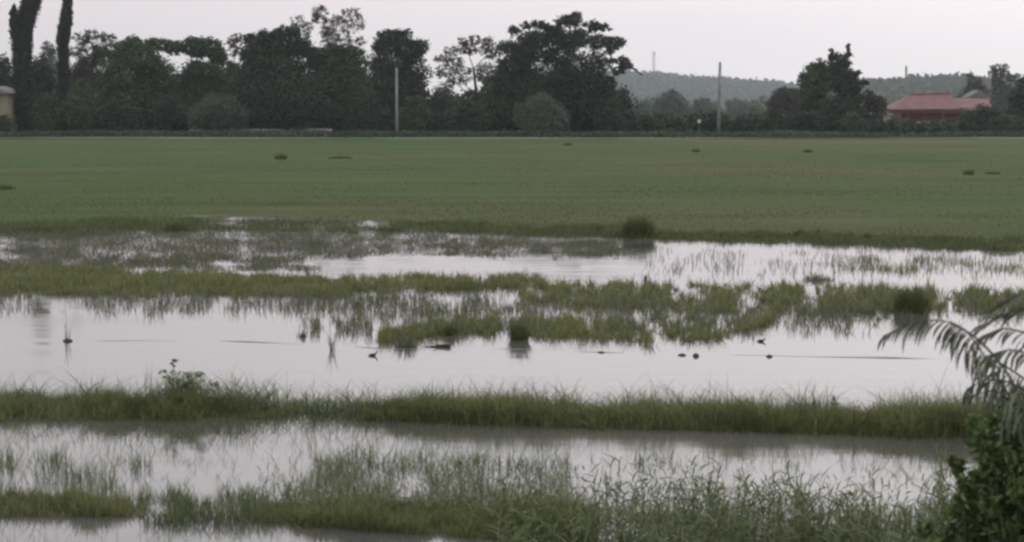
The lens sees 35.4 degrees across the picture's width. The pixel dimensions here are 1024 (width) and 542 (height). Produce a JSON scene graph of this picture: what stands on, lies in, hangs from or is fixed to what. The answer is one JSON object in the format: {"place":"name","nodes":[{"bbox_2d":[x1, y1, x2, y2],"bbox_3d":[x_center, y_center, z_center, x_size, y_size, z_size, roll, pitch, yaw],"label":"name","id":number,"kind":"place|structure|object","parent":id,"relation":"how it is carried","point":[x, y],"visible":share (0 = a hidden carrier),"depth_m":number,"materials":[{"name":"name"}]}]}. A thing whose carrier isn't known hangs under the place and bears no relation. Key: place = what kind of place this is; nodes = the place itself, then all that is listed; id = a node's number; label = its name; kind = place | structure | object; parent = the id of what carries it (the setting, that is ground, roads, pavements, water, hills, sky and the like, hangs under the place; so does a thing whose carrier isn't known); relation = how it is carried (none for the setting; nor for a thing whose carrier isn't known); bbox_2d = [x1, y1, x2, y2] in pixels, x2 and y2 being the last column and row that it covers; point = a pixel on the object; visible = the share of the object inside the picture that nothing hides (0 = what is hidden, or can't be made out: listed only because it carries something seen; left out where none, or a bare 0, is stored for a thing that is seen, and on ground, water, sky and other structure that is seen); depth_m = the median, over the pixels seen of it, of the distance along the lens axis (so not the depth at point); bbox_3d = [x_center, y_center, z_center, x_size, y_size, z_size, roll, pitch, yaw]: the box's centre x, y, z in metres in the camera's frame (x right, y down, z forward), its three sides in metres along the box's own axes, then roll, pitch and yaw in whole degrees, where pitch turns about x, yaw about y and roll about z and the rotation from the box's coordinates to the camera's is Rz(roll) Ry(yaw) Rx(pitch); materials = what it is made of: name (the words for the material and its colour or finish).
{"place":"outdoors","nodes":[
{"label":"outdoors","id":0,"kind":"place"},
{"bbox_2d":[0,215,1023,541],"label":"water","id":1,"kind":"structure","parent":0,"point":[132,343],"depth_m":24.94,"materials":[{"name":"grey liquid"}]},
{"bbox_2d":[64,321,70,342],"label":"grass tussock","id":2,"kind":"object","parent":1,"relation":"in","point":[66,339],"depth_m":27.96,"materials":[{"name":"green plant"}]},
{"bbox_2d":[158,358,219,395],"bbox_3d":[-4.414,1.557,21.748,0.993,0.770,0.799,0,6,0],"label":"weed plant","id":3,"kind":"object","parent":1,"relation":"in","point":[188,382],"visible":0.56,"depth_m":21.58,"materials":[{"name":"green plant"}]},
{"bbox_2d":[297,330,305,336],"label":"grass tussock","id":4,"kind":"object","parent":1,"relation":"in","point":[303,334],"depth_m":28.66,"materials":[{"name":"green plant"}]},
{"bbox_2d":[0,479,609,541],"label":"grass","id":5,"kind":"structure","parent":1,"relation":"in","point":[362,519],"depth_m":15.70,"materials":[{"name":"green plant"}]},
{"bbox_2d":[325,327,337,349],"bbox_3d":[-3.049,1.117,27.075,0.256,0.575,0.236,0,6,0],"label":"grass tussock","id":6,"kind":"object","parent":1,"relation":"in","point":[331,345],"depth_m":27.11,"materials":[{"name":"green plant"}]},
{"bbox_2d":[351,296,365,307],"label":"grass tussock","id":7,"kind":"object","parent":1,"relation":"on","point":[357,303],"depth_m":32.93,"materials":[{"name":"green plant"}]},
{"bbox_2d":[376,225,404,231],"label":"grass tussock","id":8,"kind":"object","parent":1,"relation":"in","point":[392,228],"depth_m":53.92,"materials":[{"name":"green plant"}]},
{"bbox_2d":[391,333,417,347],"bbox_3d":[-1.822,1.181,27.424,0.575,0.378,0.474,0,6,0],"label":"grass tussock","id":9,"kind":"object","parent":1,"relation":"in","point":[406,343],"depth_m":27.37,"materials":[{"name":"green plant"}]},
{"bbox_2d":[251,466,597,530],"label":"curling water grass","id":10,"kind":"structure","parent":1,"relation":"on","point":[404,504],"depth_m":16.28,"materials":[{"name":"green plant"}]},
{"bbox_2d":[422,343,450,346],"bbox_3d":[-1.288,1.268,27.426,0.497,0.084,0.070,0,6,1],"label":"driftwood","id":11,"kind":"object","parent":1,"relation":"on","point":[443,345],"visible":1,"depth_m":27.40,"materials":[{"name":"brown wood"}]},
{"bbox_2d":[440,322,461,335],"bbox_3d":[-1.103,1.033,28.905,0.452,0.381,0.412,0,6,0],"label":"grass tussock","id":12,"kind":"object","parent":1,"relation":"on","point":[450,330],"depth_m":28.84,"materials":[{"name":"green plant"}]},
{"bbox_2d":[0,409,967,541],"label":"thin water grass","id":13,"kind":"structure","parent":1,"relation":"in","point":[206,505],"depth_m":17.33,"materials":[{"name":"green plant"}]},
{"bbox_2d":[0,224,1023,335],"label":"flooded fringe grass","id":14,"kind":"structure","parent":1,"relation":"in","point":[179,257],"depth_m":42.15,"materials":[{"name":"green plant"}]},
{"bbox_2d":[505,316,533,340],"bbox_3d":[0.124,1.009,28.289,0.588,0.550,0.589,3,6,25],"label":"grass tussock","id":15,"kind":"object","parent":1,"relation":"in","point":[518,332],"depth_m":28.23,"materials":[{"name":"green plant"}]},
{"bbox_2d":[483,445,984,541],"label":"leafy water grass","id":16,"kind":"structure","parent":1,"relation":"in","point":[800,506],"depth_m":14.98,"materials":[{"name":"green plant"}]},
{"bbox_2d":[524,492,952,541],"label":"water grass","id":17,"kind":"structure","parent":1,"relation":"on","point":[893,523],"depth_m":15.60,"materials":[{"name":"green plant"}]},
{"bbox_2d":[803,272,834,280],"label":"grass tussock","id":18,"kind":"object","parent":1,"relation":"in","point":[821,278],"depth_m":38.30,"materials":[{"name":"green plant"}]},
{"bbox_2d":[888,282,933,313],"bbox_3d":[7.981,0.523,32.190,1.086,0.748,1.095,0,6,0],"label":"grass tussock","id":19,"kind":"object","parent":1,"relation":"in","point":[909,299],"depth_m":32.04,"materials":[{"name":"green plant"}]},
{"bbox_2d":[0,121,1023,435],"bbox_3d":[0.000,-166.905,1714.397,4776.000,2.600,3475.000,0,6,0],"label":"ground","id":20,"kind":"structure","parent":0,"point":[452,151],"depth_m":89.65,"materials":[{"name":"green plant"}]},
{"bbox_2d":[0,183,15,189],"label":"grass tussock","id":21,"kind":"object","parent":20,"relation":"on","point":[7,187],"depth_m":78.59,"materials":[{"name":"green plant"}]},
{"bbox_2d":[0,86,17,131],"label":"beige house","id":22,"kind":"structure","parent":20,"relation":"on","point":[7,103],"depth_m":245.42,"materials":[{"name":"beige paint"}]},
{"bbox_2d":[0,113,17,132],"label":"bush","id":23,"kind":"object","parent":20,"relation":"on","point":[7,124],"visible":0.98,"depth_m":241.47,"materials":[{"name":"green plant"}]},
{"bbox_2d":[8,0,42,133],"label":"columnar tree","id":24,"kind":"object","parent":20,"relation":"on","point":[22,22],"visible":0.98,"depth_m":247.16,"materials":[{"name":"green plant"}]},
{"bbox_2d":[0,52,57,104],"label":"tree","id":25,"kind":"object","parent":20,"relation":"on","point":[42,81],"visible":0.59,"depth_m":268.61,"materials":[{"name":"green plant"}]},
{"bbox_2d":[29,90,65,132],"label":"bush","id":26,"kind":"object","parent":20,"relation":"on","point":[47,115],"visible":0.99,"depth_m":248.00,"materials":[{"name":"green plant"}]},
{"bbox_2d":[38,40,57,91],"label":"pale tree","id":27,"kind":"object","parent":20,"relation":"on","point":[51,53],"visible":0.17,"depth_m":414.76,"materials":[{"name":"green plant"}]},
{"bbox_2d":[16,222,82,232],"bbox_3d":[-15.545,-1.502,54.051,2.357,0.332,1.990,0,6,0],"label":"grass tussock","id":28,"kind":"object","parent":20,"relation":"on","point":[44,227],"depth_m":53.79,"materials":[{"name":"green plant"}]},
{"bbox_2d":[55,0,73,134],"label":"columnar tree","id":29,"kind":"object","parent":20,"relation":"on","point":[63,33],"visible":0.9,"depth_m":259.17,"materials":[{"name":"green plant"}]},
{"bbox_2d":[59,77,100,135],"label":"bush","id":30,"kind":"object","parent":20,"relation":"on","point":[79,105],"visible":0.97,"depth_m":246.51,"materials":[{"name":"green plant"}]},
{"bbox_2d":[68,28,117,94],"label":"airy tree","id":31,"kind":"object","parent":20,"relation":"on","point":[88,63],"visible":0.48,"depth_m":271.86,"materials":[{"name":"green plant"}]},
{"bbox_2d":[92,96,147,136],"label":"bush","id":32,"kind":"object","parent":20,"relation":"on","point":[110,117],"visible":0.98,"depth_m":245.27,"materials":[{"name":"green plant"}]},
{"bbox_2d":[87,33,189,133],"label":"round tree","id":33,"kind":"object","parent":20,"relation":"on","point":[148,83],"visible":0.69,"depth_m":252.66,"materials":[{"name":"green plant"}]},
{"bbox_2d":[146,91,192,134],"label":"bush","id":34,"kind":"object","parent":20,"relation":"on","point":[164,115],"visible":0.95,"depth_m":245.81,"materials":[{"name":"green plant"}]},
{"bbox_2d":[163,221,189,231],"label":"grass tussock","id":35,"kind":"object","parent":20,"relation":"on","point":[175,226],"depth_m":53.91,"materials":[{"name":"green plant"}]},
{"bbox_2d":[149,34,233,126],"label":"spreading tree","id":36,"kind":"object","parent":20,"relation":"on","point":[196,76],"visible":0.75,"depth_m":260.59,"materials":[{"name":"green plant"}]},
{"bbox_2d":[185,87,254,134],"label":"bush","id":37,"kind":"object","parent":20,"relation":"on","point":[222,112],"visible":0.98,"depth_m":243.89,"materials":[{"name":"green plant"}]},
{"bbox_2d":[224,33,244,104],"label":"edge tree","id":38,"kind":"object","parent":20,"relation":"on","point":[235,51],"visible":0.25,"depth_m":276.95,"materials":[{"name":"green plant"}]},
{"bbox_2d":[190,129,331,136],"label":"road wall","id":39,"kind":"structure","parent":20,"relation":"on","point":[198,130],"depth_m":245.06,"materials":[{"name":"concrete"}]},
{"bbox_2d":[274,152,287,159],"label":"grass tussock","id":40,"kind":"object","parent":20,"relation":"on","point":[281,156],"depth_m":128.61,"materials":[{"name":"green plant"}]},
{"bbox_2d":[229,23,332,130],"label":"domed tree","id":41,"kind":"object","parent":20,"relation":"on","point":[269,81],"visible":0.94,"depth_m":245.59,"materials":[{"name":"green plant"}]},
{"bbox_2d":[270,102,313,130],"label":"bush","id":42,"kind":"object","parent":20,"relation":"on","point":[304,122],"visible":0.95,"depth_m":244.53,"materials":[{"name":"green plant"}]},
{"bbox_2d":[308,99,347,130],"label":"bush","id":43,"kind":"object","parent":20,"relation":"on","point":[328,115],"visible":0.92,"depth_m":246.95,"materials":[{"name":"green plant"}]},
{"bbox_2d":[290,4,366,64],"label":"bare topped tree","id":44,"kind":"object","parent":20,"relation":"on","point":[316,15],"visible":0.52,"depth_m":286.83,"materials":[{"name":"green plant"}]},
{"bbox_2d":[328,156,352,158],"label":"grass tussock","id":45,"kind":"object","parent":20,"relation":"on","point":[339,157],"depth_m":130.91,"materials":[{"name":"green plant"}]},
{"bbox_2d":[300,42,383,135],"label":"full tree","id":46,"kind":"object","parent":20,"relation":"on","point":[344,79],"visible":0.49,"depth_m":254.42,"materials":[{"name":"green plant"}]},
{"bbox_2d":[339,94,393,132],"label":"bush","id":47,"kind":"object","parent":20,"relation":"on","point":[373,115],"visible":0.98,"depth_m":245.70,"materials":[{"name":"green plant"}]},
{"bbox_2d":[395,68,398,137],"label":"utility pole","id":48,"kind":"object","parent":20,"relation":"on","point":[396,99],"visible":0.92,"depth_m":240.50,"materials":[{"name":"concrete"}]},
{"bbox_2d":[363,27,434,118],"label":"knobbly tree","id":49,"kind":"object","parent":20,"relation":"on","point":[387,42],"visible":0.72,"depth_m":262.17,"materials":[{"name":"green plant"}]},
{"bbox_2d":[398,93,436,132],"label":"bush","id":50,"kind":"object","parent":20,"relation":"on","point":[415,114],"visible":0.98,"depth_m":246.36,"materials":[{"name":"green plant"}]},
{"bbox_2d":[425,81,460,112],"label":"bush","id":51,"kind":"object","parent":20,"relation":"on","point":[438,102],"visible":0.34,"depth_m":264.76,"materials":[{"name":"green plant"}]},
{"bbox_2d":[1,393,929,442],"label":"spilling grass","id":52,"kind":"structure","parent":20,"relation":"on","point":[164,416],"depth_m":20.53,"materials":[{"name":"green plant"}]},
{"bbox_2d":[433,34,502,104],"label":"slender tree","id":53,"kind":"object","parent":20,"relation":"on","point":[465,48],"visible":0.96,"depth_m":259.74,"materials":[{"name":"green plant"}]},
{"bbox_2d":[444,96,491,131],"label":"bush","id":54,"kind":"object","parent":20,"relation":"on","point":[467,115],"visible":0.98,"depth_m":245.72,"materials":[{"name":"green plant"}]},
{"bbox_2d":[0,447,977,538],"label":"tufts","id":55,"kind":"object","parent":20,"relation":"on","point":[299,520],"visible":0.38,"depth_m":15.95,"materials":[{"name":"green plant"}]},
{"bbox_2d":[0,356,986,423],"bbox_3d":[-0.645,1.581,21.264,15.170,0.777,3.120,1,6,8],"label":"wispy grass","id":56,"kind":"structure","parent":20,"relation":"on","point":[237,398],"depth_m":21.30,"materials":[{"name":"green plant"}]},
{"bbox_2d":[0,361,1012,439],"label":"bank grass","id":57,"kind":"structure","parent":20,"relation":"on","point":[748,417],"depth_m":20.56,"materials":[{"name":"green plant"}]},
{"bbox_2d":[476,65,539,130],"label":"dense tree","id":58,"kind":"object","parent":20,"relation":"on","point":[502,97],"visible":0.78,"depth_m":255.47,"materials":[{"name":"green plant"}]},
{"bbox_2d":[0,249,1023,345],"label":"flooded grass belt","id":59,"kind":"object","parent":20,"relation":"on","point":[64,278],"visible":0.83,"depth_m":35.40,"materials":[{"name":"green plant"}]},
{"bbox_2d":[0,215,1023,252],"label":"shore grass","id":60,"kind":"structure","parent":20,"relation":"on","point":[817,236],"depth_m":53.04,"materials":[{"name":"green plant"}]},
{"bbox_2d":[0,129,1023,137],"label":"verge growth","id":61,"kind":"object","parent":20,"relation":"on","point":[431,133],"visible":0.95,"depth_m":238.25,"materials":[{"name":"green plant"}]},
{"bbox_2d":[31,68,1023,135],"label":"undergrowth","id":62,"kind":"object","parent":20,"relation":"on","point":[776,120],"visible":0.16,"depth_m":260.52,"materials":[{"name":"green plant"}]},
{"bbox_2d":[508,89,571,135],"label":"bush","id":63,"kind":"object","parent":20,"relation":"on","point":[541,112],"visible":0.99,"depth_m":241.01,"materials":[{"name":"green plant"}]},
{"bbox_2d":[493,10,642,131],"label":"great spreading tree","id":64,"kind":"object","parent":20,"relation":"on","point":[564,73],"visible":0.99,"depth_m":247.20,"materials":[{"name":"green plant"}]},
{"bbox_2d":[561,96,624,131],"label":"understorey tree","id":65,"kind":"object","parent":20,"relation":"on","point":[574,120],"visible":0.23,"depth_m":257.55,"materials":[{"name":"green plant"}]},
{"bbox_2d":[620,108,642,132],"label":"bush","id":66,"kind":"object","parent":20,"relation":"on","point":[632,123],"visible":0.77,"depth_m":253.12,"materials":[{"name":"green plant"}]},
{"bbox_2d":[618,213,657,238],"bbox_3d":[4.029,-1.511,51.137,1.520,0.939,1.439,0,6,0],"label":"grass tussock","id":67,"kind":"object","parent":20,"relation":"on","point":[638,229],"depth_m":50.89,"materials":[{"name":"green plant"}]},
{"bbox_2d":[633,100,651,115],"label":"hazy tree","id":68,"kind":"object","parent":20,"relation":"on","point":[645,106],"visible":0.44,"depth_m":556.36,"materials":[{"name":"green plant"}]},
{"bbox_2d":[649,88,692,118],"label":"hazy tree","id":69,"kind":"object","parent":20,"relation":"on","point":[671,102],"visible":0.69,"depth_m":613.88,"materials":[{"name":"green plant"}]},
{"bbox_2d":[691,96,723,114],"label":"hazy tree","id":70,"kind":"object","parent":20,"relation":"on","point":[703,104],"visible":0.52,"depth_m":633.32,"materials":[{"name":"green plant"}]},
{"bbox_2d":[717,62,721,135],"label":"utility pole","id":71,"kind":"object","parent":20,"relation":"on","point":[719,101],"visible":0.93,"depth_m":241.45,"materials":[{"name":"concrete"}]},
{"bbox_2d":[717,228,727,237],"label":"grass tussock","id":72,"kind":"object","parent":20,"relation":"on","point":[723,232],"depth_m":50.84,"materials":[{"name":"green plant"}]},
{"bbox_2d":[721,97,753,119],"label":"hazy tree","id":73,"kind":"object","parent":20,"relation":"on","point":[739,107],"visible":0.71,"depth_m":674.16,"materials":[{"name":"green plant"}]},
{"bbox_2d":[746,104,765,115],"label":"hazy tree","id":74,"kind":"object","parent":20,"relation":"on","point":[754,110],"visible":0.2,"depth_m":515.52,"materials":[{"name":"green plant"}]},
{"bbox_2d":[753,233,762,237],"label":"grass tussock","id":75,"kind":"object","parent":20,"relation":"on","point":[756,235],"depth_m":50.81,"materials":[{"name":"green plant"}]},
{"bbox_2d":[761,86,802,115],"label":"brownish tree","id":76,"kind":"object","parent":20,"relation":"on","point":[782,102],"visible":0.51,"depth_m":297.15,"materials":[{"name":"green plant"}]},
{"bbox_2d":[631,95,954,118],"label":"woodland","id":77,"kind":"object","parent":20,"relation":"on","point":[762,105],"visible":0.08,"depth_m":746.08,"materials":[{"name":"green plant"}]},
{"bbox_2d":[582,68,1023,110],"bbox_3d":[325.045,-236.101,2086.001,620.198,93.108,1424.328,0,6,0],"label":"hill woodland","id":78,"kind":"object","parent":20,"relation":"on","point":[691,88],"visible":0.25,"depth_m":2432.46,"materials":[{"name":"green plant"}]},
{"bbox_2d":[784,109,826,131],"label":"bush","id":79,"kind":"object","parent":20,"relation":"on","point":[803,120],"visible":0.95,"depth_m":253.12,"materials":[{"name":"green plant"}]},
{"bbox_2d":[802,149,812,152],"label":"grass tussock","id":80,"kind":"object","parent":20,"relation":"on","point":[807,151],"depth_m":149.65,"materials":[{"name":"green plant"}]},
{"bbox_2d":[789,57,836,130],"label":"leaning tree","id":81,"kind":"object","parent":20,"relation":"on","point":[814,78],"visible":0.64,"depth_m":265.03,"materials":[{"name":"green plant"}]},
{"bbox_2d":[814,43,869,130],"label":"pointed tree","id":82,"kind":"object","parent":20,"relation":"on","point":[848,98],"visible":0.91,"depth_m":259.03,"materials":[{"name":"green plant"}]},
{"bbox_2d":[834,112,872,133],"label":"bush","id":83,"kind":"object","parent":20,"relation":"on","point":[854,122],"visible":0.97,"depth_m":254.05,"materials":[{"name":"green plant"}]},
{"bbox_2d":[862,231,873,239],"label":"grass tussock","id":84,"kind":"object","parent":20,"relation":"on","point":[867,235],"depth_m":50.37,"materials":[{"name":"green plant"}]},
{"bbox_2d":[860,88,889,122],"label":"bushy tree","id":85,"kind":"object","parent":20,"relation":"on","point":[877,104],"visible":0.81,"depth_m":272.52,"materials":[{"name":"green plant"}]},
{"bbox_2d":[867,118,888,132],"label":"bush","id":86,"kind":"object","parent":20,"relation":"on","point":[878,126],"visible":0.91,"depth_m":260.66,"materials":[{"name":"green plant"}]},
{"bbox_2d":[870,113,892,122],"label":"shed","id":87,"kind":"structure","parent":20,"relation":"on","point":[887,116],"depth_m":288.67,"materials":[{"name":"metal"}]},
{"bbox_2d":[887,118,901,132],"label":"bush","id":88,"kind":"object","parent":20,"relation":"on","point":[894,125],"visible":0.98,"depth_m":266.52,"materials":[{"name":"green plant"}]},
{"bbox_2d":[905,66,907,109],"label":"utility pole","id":89,"kind":"object","parent":20,"relation":"on","point":[906,68],"visible":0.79,"depth_m":397.12,"materials":[{"name":"concrete"}]},
{"bbox_2d":[887,92,991,123],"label":"red roofed house","id":90,"kind":"structure","parent":20,"relation":"on","point":[944,100],"depth_m":298.62,"materials":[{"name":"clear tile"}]},
{"bbox_2d":[938,123,959,131],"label":"bush","id":91,"kind":"object","parent":20,"relation":"on","point":[947,127],"visible":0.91,"depth_m":256.49,"materials":[{"name":"green plant"}]},
{"bbox_2d":[878,292,1023,447],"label":"frond plant","id":92,"kind":"object","parent":20,"relation":"on","point":[994,376],"visible":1,"depth_m":8.28,"materials":[{"name":"green plant"}]},
{"bbox_2d":[910,385,1023,541],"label":"roadside shrub","id":93,"kind":"object","parent":20,"relation":"on","point":[993,511],"visible":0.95,"depth_m":9.06,"materials":[{"name":"green plant"}]},
{"bbox_2d":[962,169,974,174],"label":"grass tussock","id":94,"kind":"object","parent":20,"relation":"on","point":[969,172],"depth_m":99.06,"materials":[{"name":"green plant"}]},
{"bbox_2d":[953,72,990,109],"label":"hazy crowned tree","id":95,"kind":"object","parent":20,"relation":"on","point":[974,84],"visible":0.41,"depth_m":515.84,"materials":[{"name":"green plant"}]},
{"bbox_2d":[954,102,1007,128],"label":"bush","id":96,"kind":"object","parent":20,"relation":"on","point":[988,112],"visible":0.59,"depth_m":259.90,"materials":[{"name":"green plant"}]},
{"bbox_2d":[984,171,999,173],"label":"grass tussock","id":97,"kind":"object","parent":20,"relation":"on","point":[989,172],"depth_m":100.51,"materials":[{"name":"green plant"}]},
{"bbox_2d":[984,63,1016,114],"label":"hazy airy tree","id":98,"kind":"object","parent":20,"relation":"on","point":[999,99],"visible":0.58,"depth_m":495.58,"materials":[{"name":"green plant"}]},
{"bbox_2d":[986,113,1023,134],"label":"bush","id":99,"kind":"object","parent":20,"relation":"on","point":[1002,120],"visible":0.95,"depth_m":255.16,"materials":[{"name":"green plant"}]},
{"bbox_2d":[998,74,1023,117],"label":"edge tree","id":100,"kind":"object","parent":20,"relation":"on","point":[1016,99],"visible":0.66,"depth_m":268.20,"materials":[{"name":"green plant"}]},
{"bbox_2d":[0,137,1023,138],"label":"road","id":101,"kind":"structure","parent":0,"point":[433,137],"depth_m":230.27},
{"bbox_2d":[0,0,1023,98],"label":"sky","id":102,"kind":"structure","parent":0,"point":[769,39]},
{"bbox_2d":[227,341,924,358],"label":"mud ridge","id":103,"kind":"structure","parent":0,"point":[617,352],"depth_m":26.47,"materials":[{"name":"brown soil"}]},
{"bbox_2d":[961,90,990,109],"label":"barn","id":104,"kind":"structure","parent":0,"point":[977,94],"depth_m":327.60,"materials":[{"name":"metal"}]},
{"bbox_3d":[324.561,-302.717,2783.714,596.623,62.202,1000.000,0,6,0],"label":"hill","id":105,"kind":"structure","parent":0,"visible":0},
{"bbox_2d":[652,51,655,71],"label":"radio mast","id":106,"kind":"object","parent":105,"relation":"on","point":[654,53],"visible":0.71,"depth_m":2757.45,"materials":[{"name":"white metal"}]}
]}

